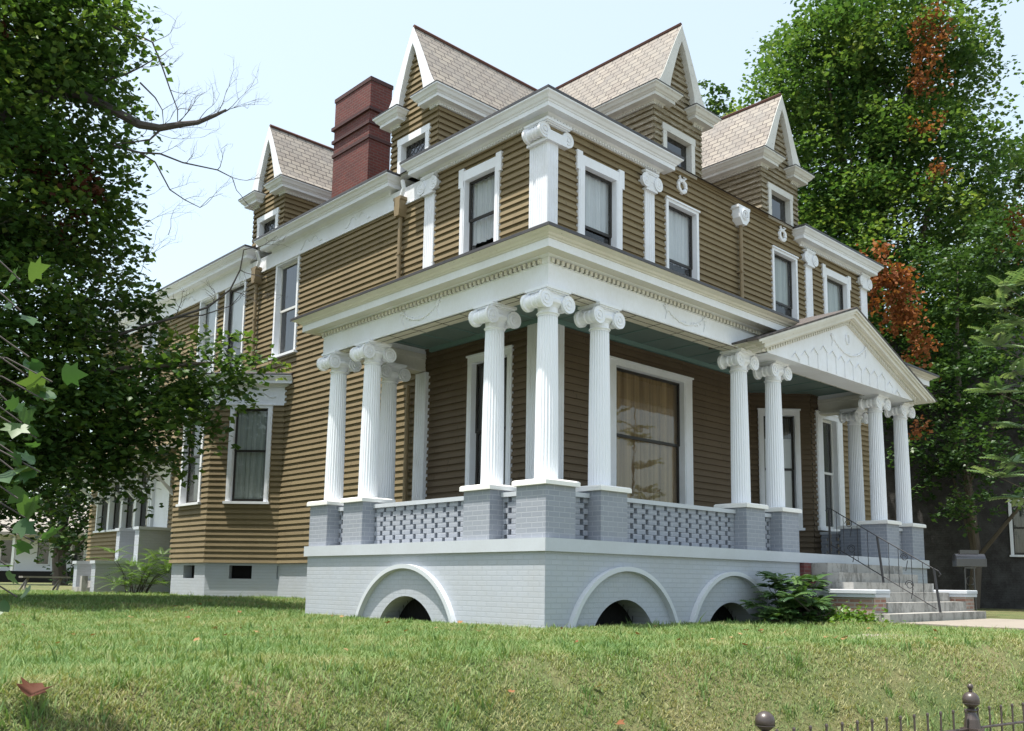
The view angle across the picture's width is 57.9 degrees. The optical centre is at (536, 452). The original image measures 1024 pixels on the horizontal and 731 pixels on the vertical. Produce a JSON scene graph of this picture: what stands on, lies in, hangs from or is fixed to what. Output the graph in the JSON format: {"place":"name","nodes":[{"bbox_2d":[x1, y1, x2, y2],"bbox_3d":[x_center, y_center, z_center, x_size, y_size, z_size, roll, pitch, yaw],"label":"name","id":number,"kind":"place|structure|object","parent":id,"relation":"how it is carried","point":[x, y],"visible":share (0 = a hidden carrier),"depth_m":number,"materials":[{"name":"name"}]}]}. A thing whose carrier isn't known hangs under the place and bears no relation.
{"place":"outdoors","nodes":[
{"label":"outdoors","id":0,"kind":"place"},
{"bbox_2d":[0,582,1023,730],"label":"lawn","id":1,"kind":"structure","parent":0,"point":[935,690],"depth_m":7.77,"materials":[{"name":"green plant"}]},
{"bbox_2d":[16,676,52,696],"bbox_3d":[-2.621,1.224,4.841,0.187,0.047,0.119,15,23,1],"label":"fallen leaf","id":2,"kind":"object","parent":1,"relation":"on","point":[28,689],"visible":1,"depth_m":4.83,"materials":[{"name":"brown plant"}]},
{"bbox_2d":[0,256,87,614],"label":"sapling","id":3,"kind":"object","parent":1,"relation":"on","point":[33,383],"visible":1,"depth_m":4.82,"materials":[{"name":"green plant"}]},
{"bbox_2d":[18,576,70,590],"bbox_3d":[-14.479,3.883,27.207,1.312,0.469,0.497,8,-11,-44],"label":"bench","id":4,"kind":"object","parent":1,"relation":"on","point":[25,582],"visible":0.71,"depth_m":27.04,"materials":[{"name":"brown wood"}]},
{"bbox_2d":[0,503,90,582],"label":"bungalow","id":5,"kind":"object","parent":1,"relation":"on","point":[27,566],"visible":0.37,"depth_m":61.56,"materials":[{"name":"white wood"}]},
{"bbox_2d":[0,539,12,564],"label":"window","id":6,"kind":"structure","parent":5,"relation":"in","point":[8,542],"depth_m":61.61,"materials":[{"name":"white glass"}]},
{"bbox_2d":[35,539,50,564],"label":"window","id":7,"kind":"structure","parent":5,"relation":"in","point":[46,557],"depth_m":61.62,"materials":[{"name":"white glass"}]},
{"bbox_2d":[70,540,85,564],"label":"window","id":8,"kind":"structure","parent":5,"relation":"in","point":[75,556],"depth_m":61.64,"materials":[{"name":"white glass"}]},
{"bbox_2d":[0,375,91,584],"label":"broadleaf tree","id":9,"kind":"object","parent":1,"relation":"on","point":[60,557],"visible":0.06,"depth_m":41.99,"materials":[{"name":"green plant"}]},
{"bbox_2d":[72,526,171,592],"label":"side steps","id":10,"kind":"structure","parent":1,"relation":"on","point":[139,539],"depth_m":25.55,"materials":[{"name":"grey paint"}]},
{"bbox_2d":[83,545,171,592],"bbox_3d":[-10.537,3.134,24.404,2.950,1.405,2.279,8,-11,-44],"label":"fern bush","id":11,"kind":"object","parent":1,"relation":"on","point":[137,581],"visible":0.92,"depth_m":24.27,"materials":[{"name":"green plant"}]},
{"bbox_2d":[0,0,292,563],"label":"maple tree","id":12,"kind":"object","parent":1,"relation":"on","point":[59,60],"visible":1,"depth_m":18.14,"materials":[{"name":"green plant"}]},
{"bbox_2d":[65,22,939,628],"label":"house","id":13,"kind":"structure","parent":1,"relation":"on","point":[603,342],"depth_m":18.17,"materials":[{"name":"brown wood"}]},
{"bbox_2d":[93,473,109,532],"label":"window","id":14,"kind":"structure","parent":13,"relation":"in","point":[102,510],"depth_m":30.45,"materials":[{"name":"white paint"}]},
{"bbox_2d":[106,467,123,531],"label":"window","id":15,"kind":"structure","parent":13,"relation":"in","point":[114,513],"depth_m":29.69,"materials":[{"name":"white paint"}]},
{"bbox_2d":[120,461,136,527],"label":"window","id":16,"kind":"structure","parent":13,"relation":"in","point":[127,518],"depth_m":28.92,"materials":[{"name":"white paint"}]},
{"bbox_2d":[132,461,153,528],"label":"window","id":17,"kind":"structure","parent":13,"relation":"in","point":[139,515],"depth_m":28.14,"materials":[{"name":"white paint"}]},
{"bbox_2d":[140,321,159,388],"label":"window","id":18,"kind":"structure","parent":13,"relation":"in","point":[146,334],"depth_m":29.12,"materials":[{"name":"white paint"}]},
{"bbox_2d":[148,461,172,527],"bbox_3d":[-10.965,1.743,26.992,0.143,2.850,1.350,8,-11,-44],"label":"side door","id":19,"kind":"structure","parent":13,"relation":"in","point":[160,517],"depth_m":27.15,"materials":[{"name":"white paint"}]},
{"bbox_2d":[178,423,211,507],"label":"window","id":20,"kind":"structure","parent":13,"relation":"in","point":[193,423],"depth_m":24.01,"materials":[{"name":"white paint"}]},
{"bbox_2d":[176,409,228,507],"bbox_3d":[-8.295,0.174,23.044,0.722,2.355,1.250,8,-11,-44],"label":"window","id":21,"kind":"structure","parent":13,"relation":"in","point":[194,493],"depth_m":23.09,"materials":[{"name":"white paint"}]},
{"bbox_2d":[196,292,232,372],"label":"window","id":22,"kind":"structure","parent":13,"relation":"in","point":[212,318],"depth_m":26.18,"materials":[{"name":"white paint"}]},
{"bbox_2d":[220,278,266,371],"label":"window","id":23,"kind":"structure","parent":13,"relation":"in","point":[238,309],"depth_m":25.03,"materials":[{"name":"white paint"}]},
{"bbox_2d":[222,403,273,503],"bbox_3d":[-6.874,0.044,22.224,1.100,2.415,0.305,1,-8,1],"label":"window","id":24,"kind":"structure","parent":13,"relation":"in","point":[248,467],"depth_m":22.27,"materials":[{"name":"glass"}]},
{"bbox_2d":[268,253,319,360],"bbox_3d":[-5.960,-3.532,22.965,0.722,2.465,1.220,8,-11,-44],"label":"window","id":25,"kind":"structure","parent":13,"relation":"in","point":[287,278],"depth_m":22.98,"materials":[{"name":"white paint"}]},
{"bbox_2d":[458,151,519,254],"bbox_3d":[-0.881,-4.463,17.861,0.722,2.240,1.240,8,-11,-44],"label":"window","id":26,"kind":"structure","parent":13,"relation":"in","point":[486,193],"depth_m":17.92,"materials":[{"name":"white paint"}]},
{"bbox_2d":[465,345,526,485],"bbox_3d":[-0.665,-0.382,17.009,0.722,2.925,1.300,8,-11,-44],"label":"window","id":27,"kind":"structure","parent":13,"relation":"in","point":[473,436],"depth_m":17.13,"materials":[{"name":"white paint"}]},
{"bbox_2d":[560,149,624,249],"bbox_3d":[0.993,-4.402,17.528,1.330,2.170,0.722,8,-11,-44],"label":"window","id":28,"kind":"structure","parent":13,"relation":"in","point":[592,197],"depth_m":17.59,"materials":[{"name":"white paint"}]},
{"bbox_2d":[588,356,693,504],"bbox_3d":[2.002,-0.208,17.981,2.710,2.855,0.722,8,-11,-44],"label":"window","id":29,"kind":"structure","parent":13,"relation":"in","point":[651,424],"depth_m":18.09,"materials":[{"name":"glass"}]},
{"bbox_2d":[641,195,699,280],"bbox_3d":[2.809,-3.946,19.262,1.190,2.395,0.722,8,-11,-44],"label":"window","id":30,"kind":"structure","parent":13,"relation":"in","point":[677,225],"depth_m":19.39,"materials":[{"name":"white paint"}]},
{"bbox_2d":[754,245,798,318],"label":"window","id":31,"kind":"structure","parent":13,"relation":"in","point":[780,257],"depth_m":22.18,"materials":[{"name":"white paint"}]},
{"bbox_2d":[755,408,804,530],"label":"window","id":32,"kind":"structure","parent":13,"relation":"in","point":[790,417],"depth_m":22.07,"materials":[{"name":"white paint"}]},
{"bbox_2d":[801,410,845,531],"bbox_3d":[6.983,0.513,22.803,1.370,2.895,0.722,8,-11,-44],"label":"window","id":33,"kind":"structure","parent":13,"relation":"in","point":[823,473],"depth_m":22.79,"materials":[{"name":"white paint"}]},
{"bbox_2d":[817,263,850,313],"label":"window","id":34,"kind":"structure","parent":13,"relation":"in","point":[832,280],"depth_m":23.93,"materials":[{"name":"white paint"}]},
{"bbox_2d":[698,79,737,116],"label":"broadleaf tree","id":35,"kind":"object","parent":1,"relation":"on","point":[722,88],"visible":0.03,"depth_m":47.38,"materials":[{"name":"green plant"}]},
{"bbox_2d":[738,571,848,623],"bbox_3d":[4.184,2.408,15.195,2.102,0.912,1.448,8,-11,-44],"label":"ailanthus bush","id":36,"kind":"object","parent":1,"relation":"on","point":[793,605],"visible":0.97,"depth_m":15.01,"materials":[{"name":"green plant"}]},
{"bbox_2d":[800,601,905,624],"bbox_3d":[5.229,2.651,15.062,1.793,0.438,1.456,8,-11,-44],"label":"weed clump","id":37,"kind":"object","parent":1,"relation":"on","point":[860,616],"visible":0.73,"depth_m":14.87,"materials":[{"name":"green plant"}]},
{"bbox_2d":[717,0,1023,440],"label":"maple tree","id":38,"kind":"object","parent":1,"relation":"on","point":[871,192],"visible":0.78,"depth_m":32.11,"materials":[{"name":"green plant"}]},
{"bbox_2d":[759,629,996,648],"bbox_3d":[4.375,2.383,11.508,6.600,0.208,0.700,8,-11,-44],"label":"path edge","id":39,"kind":"object","parent":1,"relation":"on","point":[864,636],"visible":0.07,"depth_m":11.35,"materials":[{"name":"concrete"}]},
{"bbox_2d":[792,563,985,622],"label":"front steps","id":40,"kind":"structure","parent":1,"relation":"on","point":[853,585],"depth_m":16.69,"materials":[{"name":"concrete"}]},
{"bbox_2d":[825,507,941,612],"bbox_3d":[6.430,1.959,17.260,0.042,1.972,2.200,8,-11,-44],"label":"handrail","id":41,"kind":"object","parent":40,"relation":"on","point":[881,567],"visible":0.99,"depth_m":17.22,"materials":[{"name":"metal"}]},
{"bbox_2d":[755,684,1023,730],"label":"iron fence","id":42,"kind":"object","parent":1,"relation":"on","point":[764,720],"visible":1,"depth_m":7.32,"materials":[{"name":"black metal"}]},
{"bbox_2d":[878,200,1023,608],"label":"understory tree","id":43,"kind":"object","parent":1,"relation":"on","point":[961,458],"visible":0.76,"depth_m":27.42,"materials":[{"name":"green plant"}]},
{"bbox_2d":[882,331,1023,608],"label":"brick house","id":44,"kind":"structure","parent":1,"relation":"on","point":[1002,581],"depth_m":28.70,"materials":[{"name":"brick"}]},
{"bbox_2d":[1007,497,1023,556],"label":"window","id":45,"kind":"structure","parent":44,"relation":"in","point":[1016,525],"depth_m":28.26,"materials":[{"name":"glass"}]},
{"bbox_2d":[887,133,1023,394],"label":"broadleaf tree","id":46,"kind":"object","parent":1,"relation":"on","point":[1017,185],"visible":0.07,"depth_m":36.51,"materials":[{"name":"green plant"}]},
{"bbox_2d":[952,550,986,610],"bbox_3d":[9.252,2.844,19.720,0.634,1.510,0.250,0,-8,1],"label":"mailbox","id":47,"kind":"object","parent":1,"relation":"on","point":[971,559],"visible":0.75,"depth_m":19.70,"materials":[{"name":"metal"}]},
{"bbox_2d":[964,268,1023,506],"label":"ailanthus tree","id":48,"kind":"object","parent":1,"relation":"on","point":[991,387],"visible":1,"depth_m":18.48,"materials":[{"name":"green plant"}]},
{"bbox_2d":[0,0,1023,502],"label":"sky","id":49,"kind":"structure","parent":0,"point":[307,54],"materials":[{"name":"white"}]},
{"bbox_2d":[903,618,1023,629],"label":"front path","id":50,"kind":"structure","parent":0,"point":[1001,623],"depth_m":15.08,"materials":[{"name":"concrete"}]}
]}

